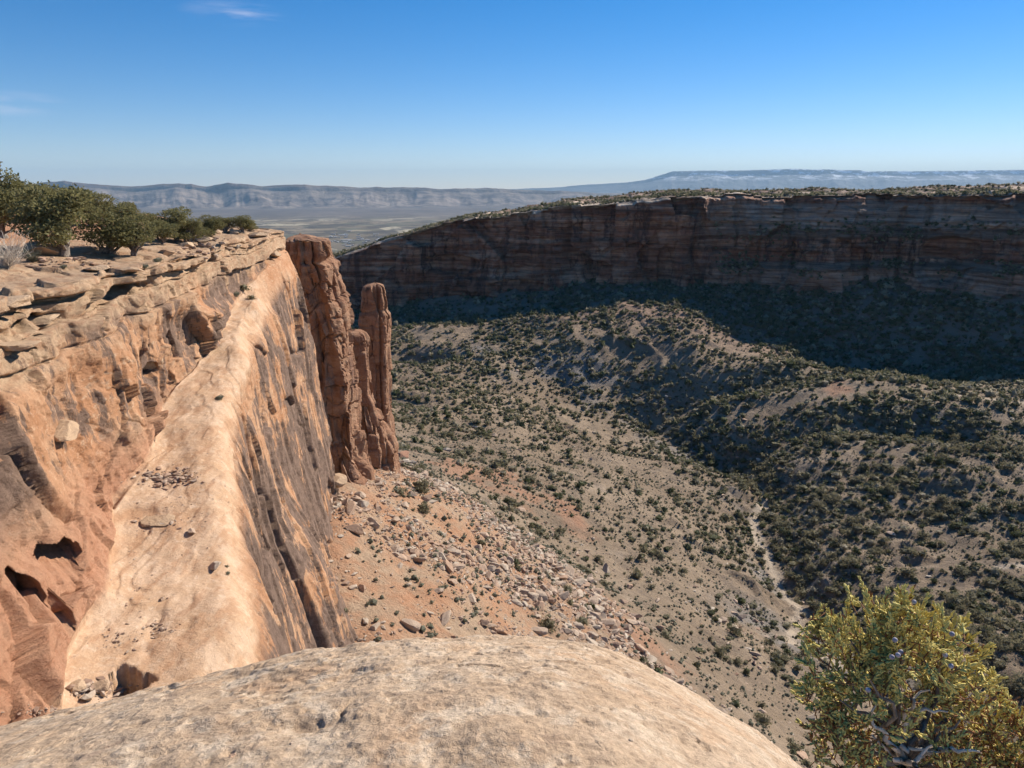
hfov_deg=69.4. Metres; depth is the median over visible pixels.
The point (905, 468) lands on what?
canyon shrub
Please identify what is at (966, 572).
canyon shrub
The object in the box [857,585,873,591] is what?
canyon shrub
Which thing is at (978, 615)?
canyon shrub
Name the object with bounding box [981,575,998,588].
canyon shrub
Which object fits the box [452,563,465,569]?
talus boulder
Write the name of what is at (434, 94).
sky
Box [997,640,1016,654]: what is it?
canyon shrub
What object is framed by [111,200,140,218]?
juniper tree
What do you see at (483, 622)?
talus boulder
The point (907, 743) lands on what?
juniper tree
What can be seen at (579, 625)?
talus boulder
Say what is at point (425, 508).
canyon shrub
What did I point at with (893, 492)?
canyon shrub
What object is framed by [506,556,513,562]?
talus boulder
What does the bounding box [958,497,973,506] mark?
canyon shrub
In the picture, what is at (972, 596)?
canyon shrub
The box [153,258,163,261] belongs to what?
sage tuft
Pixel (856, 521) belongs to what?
canyon shrub
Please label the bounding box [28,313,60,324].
boulder
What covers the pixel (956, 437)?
canyon shrub
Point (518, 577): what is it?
talus boulder
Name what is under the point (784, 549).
canyon shrub
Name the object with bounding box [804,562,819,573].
canyon shrub
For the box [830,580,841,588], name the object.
canyon shrub
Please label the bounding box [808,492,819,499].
canyon shrub
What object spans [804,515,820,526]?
canyon shrub
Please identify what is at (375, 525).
talus boulder
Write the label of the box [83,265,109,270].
boulder
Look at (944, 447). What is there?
canyon shrub
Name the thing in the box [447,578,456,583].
talus boulder
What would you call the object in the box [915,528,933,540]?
canyon shrub
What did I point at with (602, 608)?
talus boulder
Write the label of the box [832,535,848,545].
canyon shrub
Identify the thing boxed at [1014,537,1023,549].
canyon shrub
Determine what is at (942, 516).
canyon shrub
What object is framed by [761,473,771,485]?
canyon shrub
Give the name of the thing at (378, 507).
talus boulder
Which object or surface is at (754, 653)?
talus boulder
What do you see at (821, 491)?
canyon shrub
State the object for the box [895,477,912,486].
canyon shrub
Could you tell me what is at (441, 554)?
talus boulder
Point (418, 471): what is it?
canyon shrub
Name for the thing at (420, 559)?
talus boulder
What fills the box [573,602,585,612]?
talus boulder
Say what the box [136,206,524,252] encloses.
valley ground
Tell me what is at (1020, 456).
canyon shrub
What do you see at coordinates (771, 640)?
canyon shrub
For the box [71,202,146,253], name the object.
juniper tree
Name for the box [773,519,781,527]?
canyon shrub
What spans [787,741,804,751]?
canyon shrub
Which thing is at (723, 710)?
talus boulder
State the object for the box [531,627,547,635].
talus boulder
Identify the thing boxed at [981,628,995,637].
canyon shrub
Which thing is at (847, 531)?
canyon shrub
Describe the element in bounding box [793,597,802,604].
canyon shrub
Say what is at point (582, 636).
talus boulder
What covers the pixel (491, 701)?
slickrock ground
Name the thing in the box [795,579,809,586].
canyon shrub
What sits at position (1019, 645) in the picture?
canyon shrub
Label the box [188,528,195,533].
stone
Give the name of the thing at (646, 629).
talus boulder
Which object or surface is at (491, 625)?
talus boulder
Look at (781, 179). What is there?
snowy mountain
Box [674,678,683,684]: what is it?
talus boulder
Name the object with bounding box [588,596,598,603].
talus boulder
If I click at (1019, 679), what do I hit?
canyon shrub
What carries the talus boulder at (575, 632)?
on the canyon ground at (412, 605)
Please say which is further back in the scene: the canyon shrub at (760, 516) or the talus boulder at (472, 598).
the canyon shrub at (760, 516)
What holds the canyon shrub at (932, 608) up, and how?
on the canyon ground at (412, 605)
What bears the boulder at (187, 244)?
on the cliff at (264, 532)
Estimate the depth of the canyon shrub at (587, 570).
205.79 m
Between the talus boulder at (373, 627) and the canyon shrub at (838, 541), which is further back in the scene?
the canyon shrub at (838, 541)
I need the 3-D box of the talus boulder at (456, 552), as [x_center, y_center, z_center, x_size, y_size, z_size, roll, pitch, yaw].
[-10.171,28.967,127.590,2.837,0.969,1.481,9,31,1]
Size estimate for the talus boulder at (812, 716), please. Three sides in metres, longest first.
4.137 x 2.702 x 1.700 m
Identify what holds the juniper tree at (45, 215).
on the cliff at (264, 532)
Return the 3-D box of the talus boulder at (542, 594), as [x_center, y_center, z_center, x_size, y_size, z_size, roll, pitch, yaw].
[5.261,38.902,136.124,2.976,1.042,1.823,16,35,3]
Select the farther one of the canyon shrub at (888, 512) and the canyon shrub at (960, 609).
the canyon shrub at (888, 512)
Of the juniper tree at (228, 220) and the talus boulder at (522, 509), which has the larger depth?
the talus boulder at (522, 509)
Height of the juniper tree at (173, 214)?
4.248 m
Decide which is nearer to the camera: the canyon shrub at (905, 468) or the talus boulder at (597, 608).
the talus boulder at (597, 608)
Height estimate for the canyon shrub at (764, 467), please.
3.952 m
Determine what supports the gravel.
on the cliff at (264, 532)
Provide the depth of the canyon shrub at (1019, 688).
194.61 m
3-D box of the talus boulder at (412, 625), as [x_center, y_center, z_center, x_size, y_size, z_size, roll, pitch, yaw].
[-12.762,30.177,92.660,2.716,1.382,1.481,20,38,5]
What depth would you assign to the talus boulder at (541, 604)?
128.34 m
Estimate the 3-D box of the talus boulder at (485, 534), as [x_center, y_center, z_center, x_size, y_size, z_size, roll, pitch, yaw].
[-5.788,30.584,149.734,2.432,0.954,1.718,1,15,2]
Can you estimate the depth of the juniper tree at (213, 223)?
86.77 m
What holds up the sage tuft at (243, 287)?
on the cliff at (264, 532)
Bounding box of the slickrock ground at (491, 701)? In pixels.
[0,634,801,767]
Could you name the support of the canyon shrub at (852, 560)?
on the canyon ground at (412, 605)
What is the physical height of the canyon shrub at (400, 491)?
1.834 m
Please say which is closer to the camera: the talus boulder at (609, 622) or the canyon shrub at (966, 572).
the talus boulder at (609, 622)
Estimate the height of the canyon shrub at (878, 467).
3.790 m
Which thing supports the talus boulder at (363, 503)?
on the canyon ground at (412, 605)
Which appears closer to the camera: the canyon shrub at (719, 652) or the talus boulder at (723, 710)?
the talus boulder at (723, 710)
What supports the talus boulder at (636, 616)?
on the canyon ground at (412, 605)
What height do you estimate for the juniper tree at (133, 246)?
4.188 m
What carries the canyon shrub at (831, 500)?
on the canyon ground at (412, 605)
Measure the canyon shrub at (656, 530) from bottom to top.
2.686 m
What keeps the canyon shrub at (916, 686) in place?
on the canyon ground at (412, 605)
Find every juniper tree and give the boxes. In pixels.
[0,167,36,238]
[4,180,96,256]
[10,181,44,196]
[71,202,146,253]
[82,190,118,224]
[109,213,159,255]
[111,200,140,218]
[132,211,163,239]
[145,219,180,243]
[153,206,192,241]
[175,216,209,242]
[191,221,215,236]
[199,214,226,234]
[216,217,236,232]
[229,215,254,231]
[245,219,258,230]
[789,575,1023,767]
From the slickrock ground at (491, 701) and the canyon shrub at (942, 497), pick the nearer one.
the slickrock ground at (491, 701)
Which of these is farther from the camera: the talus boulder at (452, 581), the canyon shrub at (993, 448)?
the canyon shrub at (993, 448)
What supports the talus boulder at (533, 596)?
on the canyon ground at (412, 605)
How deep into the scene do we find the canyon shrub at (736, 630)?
220.34 m
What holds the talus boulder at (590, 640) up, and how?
on the canyon ground at (412, 605)
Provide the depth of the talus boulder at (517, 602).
123.61 m
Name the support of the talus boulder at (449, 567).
on the canyon ground at (412, 605)
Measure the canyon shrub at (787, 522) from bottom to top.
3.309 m
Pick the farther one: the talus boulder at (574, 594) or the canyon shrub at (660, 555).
the canyon shrub at (660, 555)
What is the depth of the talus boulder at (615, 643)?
136.88 m
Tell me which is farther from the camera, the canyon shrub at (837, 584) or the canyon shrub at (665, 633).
the canyon shrub at (837, 584)
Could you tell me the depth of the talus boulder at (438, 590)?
104.65 m
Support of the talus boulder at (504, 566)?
on the canyon ground at (412, 605)
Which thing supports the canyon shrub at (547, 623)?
on the canyon ground at (412, 605)
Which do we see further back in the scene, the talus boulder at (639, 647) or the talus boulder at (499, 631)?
the talus boulder at (639, 647)
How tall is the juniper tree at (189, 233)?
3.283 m
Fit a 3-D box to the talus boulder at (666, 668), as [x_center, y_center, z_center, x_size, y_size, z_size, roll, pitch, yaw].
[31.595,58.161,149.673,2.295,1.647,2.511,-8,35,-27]
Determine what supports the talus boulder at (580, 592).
on the canyon ground at (412, 605)
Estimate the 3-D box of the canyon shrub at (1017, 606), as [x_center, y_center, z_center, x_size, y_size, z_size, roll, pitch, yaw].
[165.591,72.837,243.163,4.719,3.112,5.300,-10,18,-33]
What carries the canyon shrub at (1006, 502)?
on the canyon ground at (412, 605)
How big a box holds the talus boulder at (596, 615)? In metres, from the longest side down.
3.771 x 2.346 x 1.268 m
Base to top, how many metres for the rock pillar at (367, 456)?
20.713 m
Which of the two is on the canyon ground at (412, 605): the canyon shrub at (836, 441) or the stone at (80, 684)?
the canyon shrub at (836, 441)
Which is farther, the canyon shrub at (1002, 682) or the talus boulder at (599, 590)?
the canyon shrub at (1002, 682)
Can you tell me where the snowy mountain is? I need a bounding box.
[512,169,1023,192]
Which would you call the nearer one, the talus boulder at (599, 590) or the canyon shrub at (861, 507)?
the talus boulder at (599, 590)
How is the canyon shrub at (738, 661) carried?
on the canyon ground at (412, 605)
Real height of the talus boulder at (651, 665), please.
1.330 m
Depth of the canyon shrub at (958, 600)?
246.83 m
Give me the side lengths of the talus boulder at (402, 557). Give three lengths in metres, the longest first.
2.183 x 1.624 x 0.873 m
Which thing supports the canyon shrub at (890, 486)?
on the canyon ground at (412, 605)
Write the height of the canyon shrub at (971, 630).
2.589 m
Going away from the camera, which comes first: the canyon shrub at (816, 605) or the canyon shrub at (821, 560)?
the canyon shrub at (816, 605)
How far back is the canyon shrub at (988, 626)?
224.79 m
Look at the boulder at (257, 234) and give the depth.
97.86 m
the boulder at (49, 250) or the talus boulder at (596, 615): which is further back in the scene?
the talus boulder at (596, 615)
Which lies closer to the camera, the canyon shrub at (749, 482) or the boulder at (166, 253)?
the boulder at (166, 253)
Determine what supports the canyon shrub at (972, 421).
on the canyon ground at (412, 605)
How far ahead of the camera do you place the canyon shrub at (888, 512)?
321.28 m
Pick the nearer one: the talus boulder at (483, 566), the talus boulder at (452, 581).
the talus boulder at (452, 581)
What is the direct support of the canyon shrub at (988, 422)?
on the canyon ground at (412, 605)
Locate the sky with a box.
[0,0,1023,188]
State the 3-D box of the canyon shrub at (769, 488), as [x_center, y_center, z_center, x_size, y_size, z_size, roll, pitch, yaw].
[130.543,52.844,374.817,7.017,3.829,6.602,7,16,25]
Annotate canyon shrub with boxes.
[398,486,406,495]
[410,464,423,475]
[412,477,432,494]
[418,501,431,513]
[528,474,536,482]
[535,527,545,535]
[538,613,559,634]
[552,529,560,540]
[554,527,564,532]
[574,616,589,625]
[581,565,590,572]
[592,553,604,563]
[601,578,612,586]
[628,568,644,578]
[650,528,660,535]
[652,547,662,554]
[656,552,667,560]
[659,627,672,639]
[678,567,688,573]
[706,545,716,553]
[713,645,728,658]
[727,624,742,636]
[729,656,745,665]
[746,478,755,484]
[753,709,776,728]
[755,510,767,520]
[758,465,767,470]
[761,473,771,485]
[762,485,774,491]
[763,637,777,645]
[767,663,780,672]
[769,499,782,508]
[769,651,784,659]
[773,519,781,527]
[773,544,788,553]
[779,519,795,526]
[782,655,791,662]
[784,568,797,580]
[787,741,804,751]
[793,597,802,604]
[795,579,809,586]
[796,586,807,597]
[801,536,816,549]
[801,554,811,562]
[802,528,818,538]
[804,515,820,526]
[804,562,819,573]
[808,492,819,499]
[810,600,823,608]
[814,500,830,507]
[814,502,831,513]
[815,489,826,494]
[817,556,828,564]
[819,657,830,667]
[823,495,840,505]
[825,551,839,559]
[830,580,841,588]
[832,436,844,444]
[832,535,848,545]
[839,527,853,536]
[842,555,860,566]
[845,515,863,525]
[847,476,863,484]
[848,433,860,440]
[849,522,865,532]
[851,498,865,508]
[855,502,864,509]
[856,473,866,482]
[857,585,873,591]
[864,545,881,557]
[867,473,878,482]
[868,523,882,532]
[871,462,884,470]
[873,536,891,547]
[874,545,885,553]
[882,480,898,494]
[883,508,898,516]
[884,487,899,496]
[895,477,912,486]
[896,566,917,578]
[898,465,911,474]
[899,545,918,556]
[906,459,919,466]
[912,595,924,604]
[913,683,931,694]
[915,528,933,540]
[920,435,934,441]
[922,506,936,516]
[929,601,944,612]
[933,510,948,520]
[934,539,946,547]
[936,443,953,452]
[936,452,947,461]
[936,493,954,503]
[936,494,949,503]
[940,592,957,603]
[941,503,957,512]
[944,594,968,607]
[944,610,954,620]
[948,506,964,513]
[949,433,961,442]
[952,441,966,449]
[952,590,974,606]
[953,566,970,572]
[954,446,966,453]
[955,604,968,613]
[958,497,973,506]
[960,569,972,577]
[965,590,976,601]
[965,627,975,635]
[966,417,978,425]
[968,608,985,621]
[970,442,982,450]
[971,623,984,631]
[977,598,991,609]
[978,502,994,512]
[980,419,991,425]
[980,609,1005,626]
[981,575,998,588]
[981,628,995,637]
[982,659,990,666]
[983,621,995,632]
[983,632,1009,643]
[986,442,1002,451]
[987,433,1003,442]
[987,496,1002,507]
[987,638,999,649]
[988,437,1002,446]
[995,594,1012,605]
[995,660,1007,670]
[995,679,1011,693]
[997,461,1017,470]
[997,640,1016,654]
[998,540,1017,550]
[999,499,1017,508]
[1002,637,1010,644]
[1003,583,1022,593]
[1004,543,1023,556]
[1007,669,1023,686]
[1008,418,1023,424]
[1008,580,1020,586]
[1008,630,1023,643]
[1009,639,1023,650]
[1009,680,1023,698]
[1010,445,1023,451]
[1010,602,1022,611]
[1014,452,1023,460]
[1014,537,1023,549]
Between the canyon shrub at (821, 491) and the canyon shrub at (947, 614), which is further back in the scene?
the canyon shrub at (821, 491)
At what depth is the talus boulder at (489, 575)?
127.05 m
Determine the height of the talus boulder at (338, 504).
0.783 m
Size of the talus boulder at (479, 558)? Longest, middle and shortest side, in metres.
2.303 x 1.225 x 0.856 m
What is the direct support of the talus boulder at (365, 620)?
on the canyon ground at (412, 605)
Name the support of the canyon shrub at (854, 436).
on the canyon ground at (412, 605)
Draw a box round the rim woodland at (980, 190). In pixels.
[333,181,1023,285]
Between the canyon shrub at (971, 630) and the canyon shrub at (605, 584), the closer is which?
the canyon shrub at (605, 584)
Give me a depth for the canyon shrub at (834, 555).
294.12 m
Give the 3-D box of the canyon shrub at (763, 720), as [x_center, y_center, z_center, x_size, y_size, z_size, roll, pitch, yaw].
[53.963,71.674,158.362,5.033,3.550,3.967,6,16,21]
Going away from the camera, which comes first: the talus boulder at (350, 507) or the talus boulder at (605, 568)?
the talus boulder at (350, 507)
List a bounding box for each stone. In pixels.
[70,679,85,693]
[80,694,91,700]
[92,679,109,693]
[140,514,174,526]
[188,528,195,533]
[209,561,220,569]
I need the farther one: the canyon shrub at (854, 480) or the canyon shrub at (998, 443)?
the canyon shrub at (998, 443)
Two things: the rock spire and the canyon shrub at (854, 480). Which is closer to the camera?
the rock spire
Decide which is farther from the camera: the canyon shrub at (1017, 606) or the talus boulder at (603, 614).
the canyon shrub at (1017, 606)
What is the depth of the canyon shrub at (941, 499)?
320.61 m
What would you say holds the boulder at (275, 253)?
on the cliff at (264, 532)
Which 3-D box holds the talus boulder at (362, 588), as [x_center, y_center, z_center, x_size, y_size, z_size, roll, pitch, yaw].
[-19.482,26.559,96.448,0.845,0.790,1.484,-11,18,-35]
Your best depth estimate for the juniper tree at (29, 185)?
79.15 m
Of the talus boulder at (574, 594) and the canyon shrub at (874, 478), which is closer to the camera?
the talus boulder at (574, 594)
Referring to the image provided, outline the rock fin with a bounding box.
[285,233,375,484]
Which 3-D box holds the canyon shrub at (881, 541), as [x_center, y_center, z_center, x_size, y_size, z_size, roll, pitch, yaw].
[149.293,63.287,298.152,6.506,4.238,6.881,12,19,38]
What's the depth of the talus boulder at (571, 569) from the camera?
173.72 m
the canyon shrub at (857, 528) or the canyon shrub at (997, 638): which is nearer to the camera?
the canyon shrub at (997, 638)
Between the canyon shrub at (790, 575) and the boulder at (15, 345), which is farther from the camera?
the canyon shrub at (790, 575)
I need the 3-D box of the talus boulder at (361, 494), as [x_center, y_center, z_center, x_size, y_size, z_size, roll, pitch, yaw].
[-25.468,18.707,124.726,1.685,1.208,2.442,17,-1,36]
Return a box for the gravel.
[1,237,286,716]
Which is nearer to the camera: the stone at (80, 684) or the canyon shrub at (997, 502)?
the stone at (80, 684)
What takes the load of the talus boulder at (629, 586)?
on the canyon ground at (412, 605)
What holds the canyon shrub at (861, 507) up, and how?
on the canyon ground at (412, 605)
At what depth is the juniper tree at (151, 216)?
78.98 m
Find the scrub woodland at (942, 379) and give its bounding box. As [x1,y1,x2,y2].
[350,275,1023,767]
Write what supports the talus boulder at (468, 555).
on the canyon ground at (412, 605)
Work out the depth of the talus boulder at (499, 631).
105.76 m
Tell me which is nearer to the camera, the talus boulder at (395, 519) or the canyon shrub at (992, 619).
the talus boulder at (395, 519)
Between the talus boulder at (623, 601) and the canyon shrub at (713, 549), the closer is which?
the talus boulder at (623, 601)
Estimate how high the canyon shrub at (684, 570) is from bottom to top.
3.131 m
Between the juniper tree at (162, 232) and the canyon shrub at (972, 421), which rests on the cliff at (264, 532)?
the juniper tree at (162, 232)
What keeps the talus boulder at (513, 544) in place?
on the canyon ground at (412, 605)
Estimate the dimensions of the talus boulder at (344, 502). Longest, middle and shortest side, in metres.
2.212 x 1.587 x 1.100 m
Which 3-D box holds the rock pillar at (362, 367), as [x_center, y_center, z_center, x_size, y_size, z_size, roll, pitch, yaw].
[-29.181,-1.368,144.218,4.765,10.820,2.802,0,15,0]
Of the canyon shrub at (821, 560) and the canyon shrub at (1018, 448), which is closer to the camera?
the canyon shrub at (821, 560)
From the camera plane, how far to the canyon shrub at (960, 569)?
267.67 m
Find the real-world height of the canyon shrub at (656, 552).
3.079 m
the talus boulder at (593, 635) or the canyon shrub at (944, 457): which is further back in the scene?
the canyon shrub at (944, 457)
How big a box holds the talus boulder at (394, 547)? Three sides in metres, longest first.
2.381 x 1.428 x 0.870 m
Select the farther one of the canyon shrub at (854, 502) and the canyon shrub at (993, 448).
the canyon shrub at (993, 448)
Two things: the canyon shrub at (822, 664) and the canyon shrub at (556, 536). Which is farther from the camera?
the canyon shrub at (556, 536)
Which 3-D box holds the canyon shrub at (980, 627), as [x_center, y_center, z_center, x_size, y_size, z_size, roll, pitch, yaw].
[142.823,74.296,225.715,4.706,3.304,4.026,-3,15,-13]
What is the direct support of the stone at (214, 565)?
on the cliff at (264, 532)
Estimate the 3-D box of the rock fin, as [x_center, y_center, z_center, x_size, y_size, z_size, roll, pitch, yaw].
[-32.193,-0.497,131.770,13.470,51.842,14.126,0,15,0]
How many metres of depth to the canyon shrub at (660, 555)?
255.26 m
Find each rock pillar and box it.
[352,329,381,469]
[356,351,375,405]
[361,440,370,463]
[376,408,400,473]
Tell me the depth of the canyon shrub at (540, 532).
214.77 m
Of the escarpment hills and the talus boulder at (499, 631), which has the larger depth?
the escarpment hills
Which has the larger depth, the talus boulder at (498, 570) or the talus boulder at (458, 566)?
the talus boulder at (498, 570)
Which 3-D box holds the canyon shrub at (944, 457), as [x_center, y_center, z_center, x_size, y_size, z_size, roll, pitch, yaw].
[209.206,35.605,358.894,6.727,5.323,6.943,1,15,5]
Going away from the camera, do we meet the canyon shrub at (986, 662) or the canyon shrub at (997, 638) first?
the canyon shrub at (986, 662)
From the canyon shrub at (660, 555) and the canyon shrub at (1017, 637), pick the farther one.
the canyon shrub at (660, 555)
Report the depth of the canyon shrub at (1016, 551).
274.26 m
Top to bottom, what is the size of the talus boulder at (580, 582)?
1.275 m
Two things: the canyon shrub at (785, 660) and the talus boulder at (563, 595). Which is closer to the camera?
the talus boulder at (563, 595)
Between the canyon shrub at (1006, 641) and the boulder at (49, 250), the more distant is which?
the canyon shrub at (1006, 641)
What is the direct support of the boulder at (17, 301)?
on the cliff at (264, 532)
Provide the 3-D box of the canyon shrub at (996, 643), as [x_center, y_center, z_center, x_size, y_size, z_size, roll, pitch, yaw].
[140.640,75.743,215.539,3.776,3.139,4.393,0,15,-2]
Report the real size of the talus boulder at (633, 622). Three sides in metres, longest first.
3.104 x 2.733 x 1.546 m
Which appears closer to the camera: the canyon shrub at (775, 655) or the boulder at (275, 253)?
the boulder at (275, 253)
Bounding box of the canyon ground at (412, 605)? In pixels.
[328,279,1023,767]
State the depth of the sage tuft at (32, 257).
55.59 m
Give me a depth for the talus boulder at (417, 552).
115.91 m
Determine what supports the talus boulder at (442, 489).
on the canyon ground at (412, 605)
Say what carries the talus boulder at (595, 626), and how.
on the canyon ground at (412, 605)
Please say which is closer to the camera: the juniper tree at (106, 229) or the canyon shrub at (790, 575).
the juniper tree at (106, 229)
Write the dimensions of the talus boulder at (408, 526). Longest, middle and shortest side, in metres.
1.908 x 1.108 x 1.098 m
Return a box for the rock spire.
[358,282,395,435]
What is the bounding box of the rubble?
[329,332,1023,766]
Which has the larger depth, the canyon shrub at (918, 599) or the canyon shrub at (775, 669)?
the canyon shrub at (918, 599)
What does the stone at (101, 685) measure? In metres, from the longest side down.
0.988 x 0.826 x 0.396 m
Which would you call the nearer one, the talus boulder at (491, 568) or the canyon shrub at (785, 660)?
the talus boulder at (491, 568)
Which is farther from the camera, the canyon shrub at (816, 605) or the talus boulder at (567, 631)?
the canyon shrub at (816, 605)
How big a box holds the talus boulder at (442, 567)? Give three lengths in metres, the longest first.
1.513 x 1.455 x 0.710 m
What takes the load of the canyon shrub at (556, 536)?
on the canyon ground at (412, 605)
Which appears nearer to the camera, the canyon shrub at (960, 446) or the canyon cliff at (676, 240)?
the canyon shrub at (960, 446)
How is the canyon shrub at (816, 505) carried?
on the canyon ground at (412, 605)
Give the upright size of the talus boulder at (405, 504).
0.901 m
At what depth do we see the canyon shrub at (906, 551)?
286.28 m
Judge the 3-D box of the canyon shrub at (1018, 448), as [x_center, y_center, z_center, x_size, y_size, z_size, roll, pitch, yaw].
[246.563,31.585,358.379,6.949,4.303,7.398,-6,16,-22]
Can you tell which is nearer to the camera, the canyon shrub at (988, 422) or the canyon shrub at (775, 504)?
the canyon shrub at (775, 504)
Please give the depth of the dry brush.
247.51 m
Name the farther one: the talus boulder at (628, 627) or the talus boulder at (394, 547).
the talus boulder at (628, 627)
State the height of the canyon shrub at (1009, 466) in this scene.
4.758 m
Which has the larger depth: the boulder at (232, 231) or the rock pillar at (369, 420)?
the rock pillar at (369, 420)
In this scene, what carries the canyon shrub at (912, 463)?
on the canyon ground at (412, 605)
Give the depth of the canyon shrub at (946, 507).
315.10 m
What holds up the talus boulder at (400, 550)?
on the canyon ground at (412, 605)
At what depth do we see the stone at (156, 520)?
46.16 m
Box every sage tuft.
[22,248,42,261]
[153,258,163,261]
[240,284,251,290]
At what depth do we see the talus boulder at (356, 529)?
109.10 m
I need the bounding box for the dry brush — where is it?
[355,381,1023,767]
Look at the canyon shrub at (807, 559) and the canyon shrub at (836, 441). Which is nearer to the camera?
the canyon shrub at (807, 559)
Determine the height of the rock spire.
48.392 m
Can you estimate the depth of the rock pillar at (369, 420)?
146.93 m
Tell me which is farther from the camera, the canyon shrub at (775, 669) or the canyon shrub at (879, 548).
the canyon shrub at (879, 548)
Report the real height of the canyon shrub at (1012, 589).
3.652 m
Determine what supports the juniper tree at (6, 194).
on the cliff at (264, 532)
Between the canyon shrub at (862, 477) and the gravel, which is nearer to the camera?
the gravel
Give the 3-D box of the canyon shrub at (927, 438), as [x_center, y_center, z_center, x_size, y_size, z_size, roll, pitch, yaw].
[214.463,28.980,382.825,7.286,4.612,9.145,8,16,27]
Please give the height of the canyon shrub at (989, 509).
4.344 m
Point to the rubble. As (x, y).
(511, 554)
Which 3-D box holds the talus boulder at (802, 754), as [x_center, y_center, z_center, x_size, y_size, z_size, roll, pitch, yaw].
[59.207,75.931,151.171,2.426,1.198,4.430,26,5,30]
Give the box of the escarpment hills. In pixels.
[28,181,627,208]
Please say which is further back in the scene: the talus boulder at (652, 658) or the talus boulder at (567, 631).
the talus boulder at (652, 658)
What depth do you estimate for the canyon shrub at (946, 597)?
248.38 m
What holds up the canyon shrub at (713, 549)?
on the canyon ground at (412, 605)
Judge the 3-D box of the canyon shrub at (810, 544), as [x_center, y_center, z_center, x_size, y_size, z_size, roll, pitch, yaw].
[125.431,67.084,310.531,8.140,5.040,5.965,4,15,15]
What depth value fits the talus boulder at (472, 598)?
110.09 m
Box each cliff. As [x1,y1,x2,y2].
[0,214,356,725]
[334,184,1023,309]
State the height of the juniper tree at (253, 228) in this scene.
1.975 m
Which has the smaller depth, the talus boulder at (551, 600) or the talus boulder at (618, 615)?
the talus boulder at (551, 600)
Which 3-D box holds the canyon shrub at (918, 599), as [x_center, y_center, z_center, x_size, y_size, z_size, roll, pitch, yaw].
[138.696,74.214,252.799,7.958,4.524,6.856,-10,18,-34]
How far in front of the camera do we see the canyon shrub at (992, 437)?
372.26 m
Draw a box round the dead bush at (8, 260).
[0,229,34,268]
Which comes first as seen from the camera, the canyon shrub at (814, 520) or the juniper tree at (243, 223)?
the juniper tree at (243, 223)
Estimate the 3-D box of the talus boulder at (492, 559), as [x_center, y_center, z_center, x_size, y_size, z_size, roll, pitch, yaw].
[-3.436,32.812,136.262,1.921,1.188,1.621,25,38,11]
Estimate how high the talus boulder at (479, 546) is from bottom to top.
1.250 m
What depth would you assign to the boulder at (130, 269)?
57.16 m
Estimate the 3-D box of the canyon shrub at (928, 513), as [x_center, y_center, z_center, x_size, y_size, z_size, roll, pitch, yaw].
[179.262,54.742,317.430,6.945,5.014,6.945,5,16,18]
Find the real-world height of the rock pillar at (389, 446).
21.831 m
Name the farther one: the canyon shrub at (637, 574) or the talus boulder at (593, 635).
the canyon shrub at (637, 574)
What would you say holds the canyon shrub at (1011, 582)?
on the canyon ground at (412, 605)
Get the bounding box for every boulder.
[0,340,40,350]
[6,295,30,307]
[23,241,59,255]
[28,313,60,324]
[54,419,78,441]
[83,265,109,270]
[119,267,142,271]
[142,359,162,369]
[160,250,174,255]
[176,242,193,248]
[196,236,212,242]
[229,229,239,233]
[248,232,266,236]
[270,249,280,256]
[334,473,346,487]
[334,502,341,507]
[341,498,348,504]
[345,500,355,515]
[345,524,363,534]
[354,491,365,497]
[357,500,368,507]
[358,584,365,591]
[362,617,368,624]
[367,517,379,529]
[369,622,379,630]
[375,503,381,510]
[390,544,399,551]
[391,516,399,522]
[396,554,406,560]
[397,547,403,553]
[398,451,408,458]
[400,501,408,507]
[400,618,420,631]
[405,524,411,530]
[408,490,416,496]
[409,549,419,555]
[413,557,427,562]
[421,493,432,501]
[434,588,443,592]
[437,487,445,491]
[437,563,445,570]
[438,551,446,559]
[440,610,450,625]
[443,560,453,572]
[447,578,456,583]
[448,548,460,555]
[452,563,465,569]
[461,550,474,561]
[468,593,475,604]
[474,544,481,550]
[477,556,482,561]
[479,532,488,537]
[479,564,486,569]
[479,619,489,625]
[486,571,492,580]
[487,565,495,571]
[487,623,496,628]
[488,557,496,562]
[490,562,499,567]
[494,568,502,572]
[496,629,507,635]
[500,563,507,570]
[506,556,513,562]
[511,541,516,548]
[511,599,522,605]
[514,574,522,579]
[517,507,525,511]
[519,589,529,594]
[526,592,538,601]
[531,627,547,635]
[534,601,544,610]
[535,589,547,600]
[548,596,555,603]
[558,591,568,599]
[559,575,567,580]
[561,628,571,634]
[567,565,574,574]
[571,591,576,596]
[571,629,578,637]
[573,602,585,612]
[573,622,583,628]
[574,578,583,586]
[577,589,583,596]
[578,634,584,639]
[587,631,597,638]
[587,637,599,645]
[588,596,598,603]
[589,603,600,611]
[589,611,600,619]
[592,624,600,629]
[593,587,602,593]
[595,604,604,612]
[600,611,606,618]
[601,619,615,626]
[603,563,609,573]
[610,618,617,628]
[610,641,619,646]
[611,628,620,634]
[613,612,623,617]
[620,599,628,603]
[622,623,633,634]
[624,583,632,588]
[625,619,637,624]
[629,613,642,618]
[634,643,647,651]
[643,626,649,632]
[647,655,656,662]
[647,659,654,668]
[664,665,674,675]
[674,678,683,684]
[716,707,727,714]
[737,614,747,619]
[749,651,760,655]
[796,750,807,758]
[807,713,815,719]
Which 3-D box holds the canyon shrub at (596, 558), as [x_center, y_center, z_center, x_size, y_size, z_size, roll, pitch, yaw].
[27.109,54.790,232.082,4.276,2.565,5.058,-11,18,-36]
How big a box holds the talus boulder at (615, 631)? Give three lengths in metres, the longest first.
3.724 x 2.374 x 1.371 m

